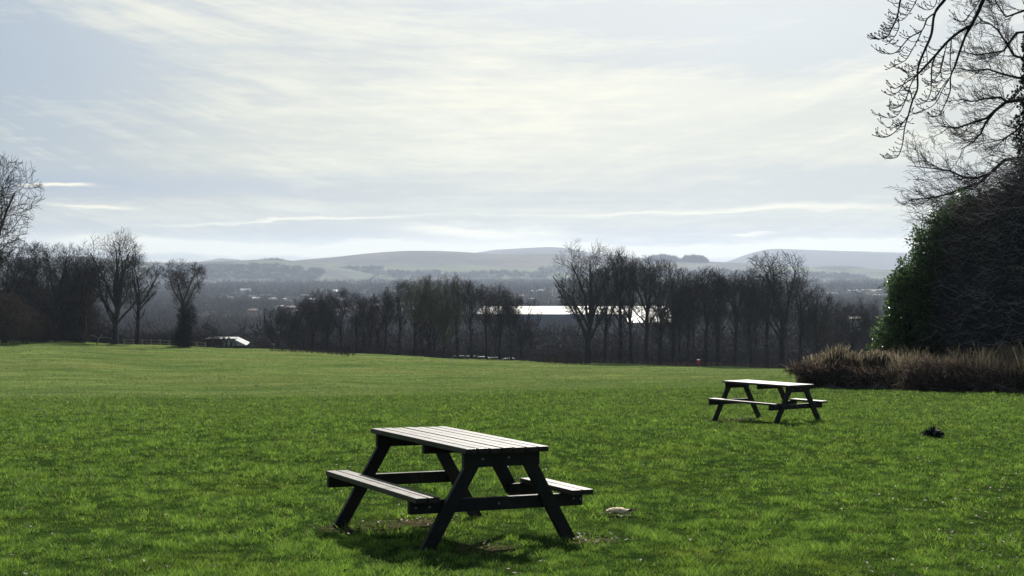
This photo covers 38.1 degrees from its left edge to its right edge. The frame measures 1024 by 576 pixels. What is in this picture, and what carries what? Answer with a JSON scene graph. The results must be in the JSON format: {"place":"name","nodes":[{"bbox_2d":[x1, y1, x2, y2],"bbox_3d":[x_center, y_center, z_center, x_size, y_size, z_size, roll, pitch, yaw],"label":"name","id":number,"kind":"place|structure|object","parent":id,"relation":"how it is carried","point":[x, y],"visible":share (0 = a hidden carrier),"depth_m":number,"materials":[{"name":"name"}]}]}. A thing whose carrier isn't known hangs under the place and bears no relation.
{"place":"outdoors","nodes":[
{"label":"outdoors","id":0,"kind":"place"},
{"bbox_2d":[1,256,376,282],"bbox_3d":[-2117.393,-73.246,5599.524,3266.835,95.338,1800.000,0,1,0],"label":"hill","id":1,"kind":"structure","parent":0,"point":[332,273],"depth_m":5178.95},
{"bbox_2d":[1,256,175,280],"bbox_3d":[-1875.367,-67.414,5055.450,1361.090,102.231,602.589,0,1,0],"label":"woodland","id":2,"kind":"object","parent":1,"relation":"on","point":[104,265],"visible":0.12,"depth_m":5144.17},
{"bbox_2d":[142,261,325,280],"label":"woodland","id":3,"kind":"object","parent":1,"relation":"on","point":[255,267],"visible":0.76,"depth_m":4988.19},
{"bbox_2d":[0,282,1023,575],"bbox_3d":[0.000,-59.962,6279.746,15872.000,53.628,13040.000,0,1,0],"label":"ground","id":4,"kind":"structure","parent":0,"point":[170,354],"depth_m":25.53,"materials":[{"name":"plant"}]},
{"bbox_2d":[0,290,35,344],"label":"shrub","id":5,"kind":"object","parent":4,"relation":"on","point":[7,315],"visible":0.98,"depth_m":213.72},
{"bbox_2d":[0,242,42,342],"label":"bare tree","id":6,"kind":"object","parent":4,"relation":"on","point":[6,286],"visible":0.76,"depth_m":222.28,"materials":[{"name":"brown plant"}]},
{"bbox_2d":[0,155,44,271],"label":"bare tree","id":7,"kind":"object","parent":4,"relation":"on","point":[4,216],"visible":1,"depth_m":169.44,"materials":[{"name":"brown plant"}]},
{"bbox_2d":[2,302,44,343],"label":"shrub","id":8,"kind":"object","parent":4,"relation":"on","point":[33,326],"visible":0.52,"depth_m":219.70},
{"bbox_2d":[3,241,63,340],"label":"bare tree","id":9,"kind":"object","parent":4,"relation":"on","point":[33,279],"visible":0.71,"depth_m":231.34,"materials":[{"name":"brown plant"}]},
{"bbox_2d":[8,259,58,307],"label":"bare tree","id":10,"kind":"object","parent":4,"relation":"on","point":[37,280],"visible":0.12,"depth_m":254.05,"materials":[{"name":"brown plant"}]},
{"bbox_2d":[27,310,62,342],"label":"shrub","id":11,"kind":"object","parent":4,"relation":"on","point":[49,329],"visible":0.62,"depth_m":225.64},
{"bbox_2d":[0,272,114,342],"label":"undergrowth","id":12,"kind":"object","parent":4,"relation":"on","point":[94,324],"visible":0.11,"depth_m":245.27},
{"bbox_2d":[32,242,85,341],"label":"bare tree","id":13,"kind":"object","parent":4,"relation":"on","point":[58,297],"visible":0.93,"depth_m":235.59,"materials":[{"name":"brown plant"}]},
{"bbox_2d":[36,263,85,340],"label":"bare tree","id":14,"kind":"object","parent":4,"relation":"on","point":[59,322],"visible":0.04,"depth_m":252.46,"materials":[{"name":"brown plant"}]},
{"bbox_2d":[51,280,92,340],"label":"bare tree","id":15,"kind":"object","parent":4,"relation":"on","point":[72,319],"visible":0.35,"depth_m":244.13,"materials":[{"name":"grey plant"}]},
{"bbox_2d":[55,272,96,338],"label":"bare tree","id":16,"kind":"object","parent":4,"relation":"on","point":[76,325],"visible":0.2,"depth_m":246.12,"materials":[{"name":"brown plant"}]},
{"bbox_2d":[66,327,90,342],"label":"shrub","id":17,"kind":"object","parent":4,"relation":"on","point":[76,334],"visible":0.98,"depth_m":235.84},
{"bbox_2d":[53,259,104,341],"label":"bare tree","id":18,"kind":"object","parent":4,"relation":"on","point":[75,301],"visible":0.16,"depth_m":248.21,"materials":[{"name":"brown plant"}]},
{"bbox_2d":[62,253,107,341],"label":"bare tree","id":19,"kind":"object","parent":4,"relation":"on","point":[84,296],"visible":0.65,"depth_m":239.44,"materials":[{"name":"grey plant"}]},
{"bbox_2d":[77,226,148,343],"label":"bare tree","id":20,"kind":"object","parent":4,"relation":"on","point":[118,281],"visible":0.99,"depth_m":237.33,"materials":[{"name":"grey plant"}]},
{"bbox_2d":[122,253,163,344],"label":"bare tree","id":21,"kind":"object","parent":4,"relation":"on","point":[140,301],"visible":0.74,"depth_m":241.94,"materials":[{"name":"grey plant"}]},
{"bbox_2d":[87,317,232,347],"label":"undergrowth","id":22,"kind":"object","parent":4,"relation":"on","point":[198,337],"visible":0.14,"depth_m":252.89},
{"bbox_2d":[123,339,205,346],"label":"rail fence","id":23,"kind":"object","parent":4,"relation":"on","point":[160,343],"visible":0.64,"depth_m":243.03,"materials":[{"name":"brown wood"}]},
{"bbox_2d":[161,258,206,346],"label":"bare tree","id":24,"kind":"object","parent":4,"relation":"on","point":[184,335],"visible":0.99,"depth_m":227.61,"materials":[{"name":"grey plant"}]},
{"bbox_2d":[205,336,249,348],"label":"shelter","id":25,"kind":"object","parent":4,"relation":"on","point":[240,342],"visible":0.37,"depth_m":262.28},
{"bbox_2d":[262,306,293,345],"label":"bare tree","id":26,"kind":"object","parent":4,"relation":"on","point":[270,333],"visible":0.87,"depth_m":261.81,"materials":[{"name":"grey plant"}]},
{"bbox_2d":[276,299,306,348],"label":"bare tree","id":27,"kind":"object","parent":4,"relation":"on","point":[294,325],"visible":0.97,"depth_m":257.85,"materials":[{"name":"grey plant"}]},
{"bbox_2d":[291,316,314,348],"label":"bare tree","id":28,"kind":"object","parent":4,"relation":"on","point":[305,336],"visible":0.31,"depth_m":276.42,"materials":[{"name":"grey plant"}]},
{"bbox_2d":[296,299,326,347],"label":"bare tree","id":29,"kind":"object","parent":4,"relation":"on","point":[306,304],"visible":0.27,"depth_m":275.25,"materials":[{"name":"grey plant"}]},
{"bbox_2d":[269,346,354,356],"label":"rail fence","id":30,"kind":"object","parent":4,"relation":"on","point":[291,350],"visible":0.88,"depth_m":229.85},
{"bbox_2d":[298,296,327,349],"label":"bare tree","id":31,"kind":"object","parent":4,"relation":"on","point":[310,322],"visible":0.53,"depth_m":261.85,"materials":[{"name":"grey plant"}]},
{"bbox_2d":[309,288,343,349],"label":"bare tree","id":32,"kind":"object","parent":4,"relation":"on","point":[324,321],"visible":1,"depth_m":255.71,"materials":[{"name":"grey plant"}]},
{"bbox_2d":[326,288,354,351],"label":"bare tree","id":33,"kind":"object","parent":4,"relation":"on","point":[340,321],"visible":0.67,"depth_m":261.73,"materials":[{"name":"grey plant"}]},
{"bbox_2d":[341,292,370,352],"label":"bare tree","id":34,"kind":"object","parent":4,"relation":"on","point":[357,321],"visible":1,"depth_m":256.92,"materials":[{"name":"grey plant"}]},
{"bbox_2d":[346,313,376,353],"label":"bare tree","id":35,"kind":"object","parent":4,"relation":"on","point":[365,334],"visible":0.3,"depth_m":271.13,"materials":[{"name":"grey plant"}]},
{"bbox_2d":[357,296,381,350],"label":"bare tree","id":36,"kind":"object","parent":4,"relation":"on","point":[371,324],"visible":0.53,"depth_m":261.90,"materials":[{"name":"grey plant"}]},
{"bbox_2d":[360,299,394,349],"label":"bare tree","id":37,"kind":"object","parent":4,"relation":"on","point":[377,332],"visible":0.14,"depth_m":268.61,"materials":[{"name":"grey plant"}]},
{"bbox_2d":[369,290,401,353],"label":"bare tree","id":38,"kind":"object","parent":4,"relation":"on","point":[386,307],"visible":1,"depth_m":255.02,"materials":[{"name":"grey plant"}]},
{"bbox_2d":[248,334,549,360],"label":"undergrowth","id":39,"kind":"object","parent":4,"relation":"on","point":[424,352],"visible":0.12,"depth_m":255.65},
{"bbox_2d":[385,279,414,351],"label":"bare tree","id":40,"kind":"object","parent":4,"relation":"on","point":[400,322],"visible":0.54,"depth_m":259.85,"materials":[{"name":"grey plant"}]},
{"bbox_2d":[397,276,434,355],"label":"bare tree","id":41,"kind":"object","parent":4,"relation":"on","point":[418,306],"visible":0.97,"depth_m":253.73,"materials":[{"name":"grey plant"}]},
{"bbox_2d":[406,303,427,351],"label":"bare tree","id":42,"kind":"object","parent":4,"relation":"on","point":[420,338],"visible":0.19,"depth_m":286.11,"materials":[{"name":"grey plant"}]},
{"bbox_2d":[413,274,446,356],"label":"bare tree","id":43,"kind":"object","parent":4,"relation":"on","point":[428,321],"visible":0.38,"depth_m":258.05,"materials":[{"name":"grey plant"}]},
{"bbox_2d":[417,312,450,357],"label":"bare tree","id":44,"kind":"object","parent":4,"relation":"on","point":[434,336],"visible":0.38,"depth_m":279.70,"materials":[{"name":"grey plant"}]},
{"bbox_2d":[422,273,463,357],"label":"bare tree","id":45,"kind":"object","parent":4,"relation":"on","point":[442,316],"visible":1,"depth_m":251.49,"materials":[{"name":"grey plant"}]},
{"bbox_2d":[0,275,893,296],"bbox_3d":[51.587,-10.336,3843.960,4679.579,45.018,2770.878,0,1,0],"label":"woodland","id":46,"kind":"object","parent":4,"relation":"on","point":[520,285],"visible":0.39,"depth_m":3157.73,"materials":[{"name":"plant"}]},
{"bbox_2d":[440,274,474,355],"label":"bare tree","id":47,"kind":"object","parent":4,"relation":"on","point":[456,323],"visible":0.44,"depth_m":257.61,"materials":[{"name":"grey plant"}]},
{"bbox_2d":[326,426,592,551],"bbox_3d":[-0.449,1.568,11.402,1.428,0.849,1.812,1,-1,-27],"label":"picnic table","id":48,"kind":"object","parent":4,"relation":"on","point":[535,489],"visible":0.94,"depth_m":10.92,"materials":[{"name":"wood"}]},
{"bbox_2d":[41,287,891,336],"bbox_3d":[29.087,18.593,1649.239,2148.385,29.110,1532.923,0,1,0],"label":"woodland","id":49,"kind":"object","parent":4,"relation":"on","point":[217,303],"visible":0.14,"depth_m":1543.79,"materials":[{"name":"plant"}]},
{"bbox_2d":[455,279,485,358],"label":"bare tree","id":50,"kind":"object","parent":4,"relation":"on","point":[470,318],"visible":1,"depth_m":251.95,"materials":[{"name":"grey plant"}]},
{"bbox_2d":[472,284,497,358],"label":"bare tree","id":51,"kind":"object","parent":4,"relation":"on","point":[486,317],"visible":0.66,"depth_m":256.01,"materials":[{"name":"grey plant"}]},
{"bbox_2d":[91,308,884,364],"bbox_3d":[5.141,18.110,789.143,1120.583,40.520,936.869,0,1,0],"label":"woodland","id":52,"kind":"object","parent":4,"relation":"on","point":[564,336],"visible":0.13,"depth_m":344.15,"materials":[{"name":"plant"}]},
{"bbox_2d":[480,301,506,356],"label":"bare tree","id":53,"kind":"object","parent":4,"relation":"on","point":[494,335],"visible":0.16,"depth_m":275.33,"materials":[{"name":"grey plant"}]},
{"bbox_2d":[484,283,514,358],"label":"bare tree","id":54,"kind":"object","parent":4,"relation":"on","point":[499,316],"visible":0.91,"depth_m":250.01,"materials":[{"name":"grey plant"}]},
{"bbox_2d":[499,292,523,358],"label":"bare tree","id":55,"kind":"object","parent":4,"relation":"on","point":[520,301],"visible":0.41,"depth_m":254.04,"materials":[{"name":"grey plant"}]},
{"bbox_2d":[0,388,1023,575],"bbox_3d":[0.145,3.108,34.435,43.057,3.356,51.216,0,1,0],"label":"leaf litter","id":56,"kind":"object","parent":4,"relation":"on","point":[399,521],"visible":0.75,"depth_m":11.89,"materials":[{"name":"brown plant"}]},
{"bbox_2d":[500,295,542,359],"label":"bare tree","id":57,"kind":"object","parent":4,"relation":"on","point":[521,339],"visible":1,"depth_m":245.90,"materials":[{"name":"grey plant"}]},
{"bbox_2d":[477,306,625,335],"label":"sports hall","id":58,"kind":"structure","parent":4,"relation":"on","point":[553,314],"depth_m":985.75,"materials":[{"name":"white metal"}]},
{"bbox_2d":[534,353,582,363],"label":"weed stalks","id":59,"kind":"object","parent":4,"relation":"on","point":[563,360],"visible":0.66,"depth_m":234.03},
{"bbox_2d":[552,238,625,362],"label":"bare tree","id":60,"kind":"object","parent":4,"relation":"on","point":[591,299],"visible":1,"depth_m":239.20,"materials":[{"name":"grey plant"}]},
{"bbox_2d":[583,267,625,362],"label":"bare tree","id":61,"kind":"object","parent":4,"relation":"on","point":[606,328],"visible":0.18,"depth_m":250.01,"materials":[{"name":"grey plant"}]},
{"bbox_2d":[606,507,635,512],"bbox_3d":[0.929,1.882,12.572,0.260,0.041,0.106,0,1,6],"label":"broken bark","id":62,"kind":"object","parent":4,"relation":"on","point":[617,509],"visible":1,"depth_m":12.55,"materials":[{"name":"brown wood"}]},
{"bbox_2d":[599,246,643,362],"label":"bare tree","id":63,"kind":"object","parent":4,"relation":"on","point":[620,353],"visible":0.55,"depth_m":245.60,"materials":[{"name":"grey plant"}]},
{"bbox_2d":[607,259,650,363],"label":"bare tree","id":64,"kind":"object","parent":4,"relation":"on","point":[629,316],"visible":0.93,"depth_m":242.84,"materials":[{"name":"grey plant"}]},
{"bbox_2d":[625,254,669,364],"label":"bare tree","id":65,"kind":"object","parent":4,"relation":"on","point":[646,338],"visible":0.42,"depth_m":246.96,"materials":[{"name":"grey plant"}]},
{"bbox_2d":[625,306,669,329],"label":"warehouse","id":66,"kind":"structure","parent":4,"relation":"on","point":[635,319],"depth_m":967.75,"materials":[{"name":"metal"}]},
{"bbox_2d":[641,304,675,357],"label":"bare tree","id":67,"kind":"object","parent":4,"relation":"on","point":[656,329],"visible":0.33,"depth_m":271.02,"materials":[{"name":"grey plant"}]},
{"bbox_2d":[637,258,685,364],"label":"bare tree","id":68,"kind":"object","parent":4,"relation":"on","point":[660,314],"visible":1,"depth_m":241.45,"materials":[{"name":"grey plant"}]},
{"bbox_2d":[542,358,790,368],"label":"rough grass","id":69,"kind":"structure","parent":4,"relation":"on","point":[686,364],"depth_m":242.71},
{"bbox_2d":[651,267,693,364],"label":"bare tree","id":70,"kind":"object","parent":4,"relation":"on","point":[676,322],"visible":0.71,"depth_m":245.71,"materials":[{"name":"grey plant"}]},
{"bbox_2d":[664,275,691,357],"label":"bare tree","id":71,"kind":"object","parent":4,"relation":"on","point":[679,340],"visible":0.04,"depth_m":281.60,"materials":[{"name":"grey plant"}]},
{"bbox_2d":[669,294,702,359],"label":"bare tree","id":72,"kind":"object","parent":4,"relation":"on","point":[681,327],"visible":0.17,"depth_m":274.93,"materials":[{"name":"grey plant"}]},
{"bbox_2d":[672,278,701,364],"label":"bare tree","id":73,"kind":"object","parent":4,"relation":"on","point":[690,319],"visible":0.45,"depth_m":249.90,"materials":[{"name":"grey plant"}]},
{"bbox_2d":[535,339,869,367],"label":"undergrowth","id":74,"kind":"object","parent":4,"relation":"on","point":[744,358],"visible":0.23,"depth_m":258.38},
{"bbox_2d":[679,265,729,365],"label":"bare tree","id":75,"kind":"object","parent":4,"relation":"on","point":[707,316],"visible":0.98,"depth_m":243.80,"materials":[{"name":"grey plant"}]},
{"bbox_2d":[694,266,735,365],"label":"bare tree","id":76,"kind":"object","parent":4,"relation":"on","point":[715,322],"visible":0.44,"depth_m":246.97,"materials":[{"name":"grey plant"}]},
{"bbox_2d":[702,276,732,356],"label":"bare tree","id":77,"kind":"object","parent":4,"relation":"on","point":[719,325],"visible":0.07,"depth_m":283.88,"materials":[{"name":"grey plant"}]},
{"bbox_2d":[714,269,757,366],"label":"bare tree","id":78,"kind":"object","parent":4,"relation":"on","point":[735,313],"visible":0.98,"depth_m":242.89,"materials":[{"name":"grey plant"}]},
{"bbox_2d":[730,271,767,366],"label":"bare tree","id":79,"kind":"object","parent":4,"relation":"on","point":[747,321],"visible":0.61,"depth_m":245.89,"materials":[{"name":"grey plant"}]},
{"bbox_2d":[738,299,763,357],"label":"bare tree","id":80,"kind":"object","parent":4,"relation":"on","point":[752,334],"visible":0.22,"depth_m":284.59,"materials":[{"name":"grey plant"}]},
{"bbox_2d":[747,284,767,356],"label":"bare tree","id":81,"kind":"object","parent":4,"relation":"on","point":[755,342],"visible":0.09,"depth_m":289.41,"materials":[{"name":"grey plant"}]},
{"bbox_2d":[708,380,827,423],"bbox_3d":[4.936,2.248,28.623,1.428,0.849,1.812,0,0,-35],"label":"picnic table","id":82,"kind":"object","parent":4,"relation":"on","point":[786,404],"visible":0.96,"depth_m":28.34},
{"bbox_2d":[749,275,787,368],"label":"bare tree","id":83,"kind":"object","parent":4,"relation":"on","point":[767,328],"visible":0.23,"depth_m":249.83,"materials":[{"name":"grey plant"}]},
{"bbox_2d":[744,249,818,368],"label":"bare tree","id":84,"kind":"object","parent":4,"relation":"on","point":[782,316],"visible":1,"depth_m":240.73,"materials":[{"name":"grey plant"}]},
{"bbox_2d":[782,275,825,363],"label":"bare tree","id":85,"kind":"object","parent":4,"relation":"on","point":[801,302],"visible":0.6,"depth_m":246.88,"materials":[{"name":"grey plant"}]},
{"bbox_2d":[793,285,842,355],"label":"bare tree","id":86,"kind":"object","parent":4,"relation":"on","point":[813,326],"visible":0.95,"depth_m":243.47,"materials":[{"name":"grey plant"}]},
{"bbox_2d":[803,303,835,352],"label":"bare tree","id":87,"kind":"object","parent":4,"relation":"on","point":[820,325],"visible":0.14,"depth_m":283.59,"materials":[{"name":"grey plant"}]},
{"bbox_2d":[817,295,858,351],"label":"bare tree","id":88,"kind":"object","parent":4,"relation":"on","point":[835,338],"visible":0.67,"depth_m":255.57,"materials":[{"name":"grey plant"}]},
{"bbox_2d":[781,355,914,389],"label":"brambles","id":89,"kind":"object","parent":4,"relation":"on","point":[820,371],"visible":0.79,"depth_m":53.27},
{"bbox_2d":[794,342,913,389],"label":"dead stalks","id":90,"kind":"object","parent":4,"relation":"on","point":[878,356],"visible":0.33,"depth_m":53.89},
{"bbox_2d":[834,301,873,352],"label":"bare tree","id":91,"kind":"object","parent":4,"relation":"on","point":[853,338],"visible":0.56,"depth_m":261.26,"materials":[{"name":"grey plant"}]},
{"bbox_2d":[849,294,881,350],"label":"bare tree","id":92,"kind":"object","parent":4,"relation":"on","point":[865,321],"visible":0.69,"depth_m":258.22,"materials":[{"name":"grey plant"}]},
{"bbox_2d":[814,377,1023,392],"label":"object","id":93,"kind":"object","parent":4,"relation":"on","point":[891,386],"visible":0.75,"depth_m":50.87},
{"bbox_2d":[864,187,982,360],"bbox_3d":[15.989,-0.087,57.181,5.788,7.905,3.607,0,1,-11],"label":"evergreen bush","id":94,"kind":"object","parent":4,"relation":"on","point":[899,292],"visible":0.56,"depth_m":56.32,"materials":[{"name":"green plant"}]},
{"bbox_2d":[867,0,984,158],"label":"overhanging tree","id":95,"kind":"object","parent":4,"relation":"on","point":[966,28],"visible":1,"depth_m":12.48,"materials":[{"name":"brown plant"}]},
{"bbox_2d":[921,424,944,437],"bbox_3d":[6.621,2.273,23.342,0.364,0.288,0.389,-1,1,-42],"label":"weed clump","id":96,"kind":"object","parent":4,"relation":"on","point":[934,432],"visible":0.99,"depth_m":23.28,"materials":[{"name":"black plant"}]},
{"bbox_2d":[883,341,1023,392],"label":"dead stalks","id":97,"kind":"object","parent":4,"relation":"on","point":[1010,356],"visible":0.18,"depth_m":49.11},
{"bbox_2d":[883,157,1023,358],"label":"ivy mass","id":98,"kind":"object","parent":4,"relation":"on","point":[973,283],"visible":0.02,"depth_m":55.50,"materials":[{"name":"green plant"}]},
{"bbox_2d":[886,0,1023,234],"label":"tree","id":99,"kind":"object","parent":4,"relation":"on","point":[1011,99],"visible":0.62,"depth_m":59.85,"materials":[{"name":"brown plant"}]},
{"bbox_2d":[886,351,1023,392],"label":"brambles","id":100,"kind":"object","parent":4,"relation":"on","point":[929,375],"visible":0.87,"depth_m":48.73,"materials":[{"name":"plant"}]},
{"bbox_2d":[896,125,1023,363],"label":"twig thicket","id":101,"kind":"object","parent":4,"relation":"on","point":[998,271],"visible":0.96,"depth_m":54.50,"materials":[{"name":"plant"}]},
{"bbox_2d":[0,0,1023,262],"label":"sky","id":102,"kind":"structure","parent":0,"point":[292,130],"materials":[{"name":"white"}]},
{"bbox_2d":[477,247,645,258],"bbox_3d":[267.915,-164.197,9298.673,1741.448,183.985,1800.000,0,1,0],"label":"hill","id":103,"kind":"structure","parent":0,"point":[547,250],"depth_m":9051.84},
{"bbox_2d":[296,251,889,281],"bbox_3d":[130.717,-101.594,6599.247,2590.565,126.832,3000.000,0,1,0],"label":"hill","id":104,"kind":"structure","parent":0,"point":[447,261],"depth_m":5802.44,"materials":[{"name":"grey"}]},
{"bbox_2d":[334,265,383,269],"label":"woodland","id":105,"kind":"object","parent":104,"relation":"on","point":[366,267],"visible":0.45,"depth_m":5518.73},
{"bbox_2d":[353,268,546,278],"bbox_3d":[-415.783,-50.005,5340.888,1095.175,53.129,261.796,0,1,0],"label":"woodland","id":106,"kind":"object","parent":104,"relation":"on","point":[434,272],"visible":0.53,"depth_m":5333.35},
{"bbox_2d":[646,254,680,261],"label":"woodland","id":107,"kind":"object","parent":104,"relation":"on","point":[669,258],"visible":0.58,"depth_m":6157.12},
{"bbox_2d":[680,254,709,262],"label":"woodland","id":108,"kind":"object","parent":104,"relation":"on","point":[694,258],"visible":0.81,"depth_m":6155.67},
{"bbox_2d":[537,263,869,278],"bbox_3d":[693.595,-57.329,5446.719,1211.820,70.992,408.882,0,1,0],"label":"woodland","id":109,"kind":"object","parent":104,"relation":"on","point":[817,273],"visible":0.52,"depth_m":5455.99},
{"bbox_2d":[727,249,915,269],"bbox_3d":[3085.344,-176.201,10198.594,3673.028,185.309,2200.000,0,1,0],"label":"hill","id":110,"kind":"structure","parent":0,"point":[869,260],"depth_m":9677.27,"materials":[{"name":"grey"}]},
{"bbox_2d":[811,266,903,275],"bbox_3d":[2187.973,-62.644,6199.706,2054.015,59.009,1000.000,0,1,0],"label":"hill","id":111,"kind":"structure","parent":0,"point":[860,270],"depth_m":6002.13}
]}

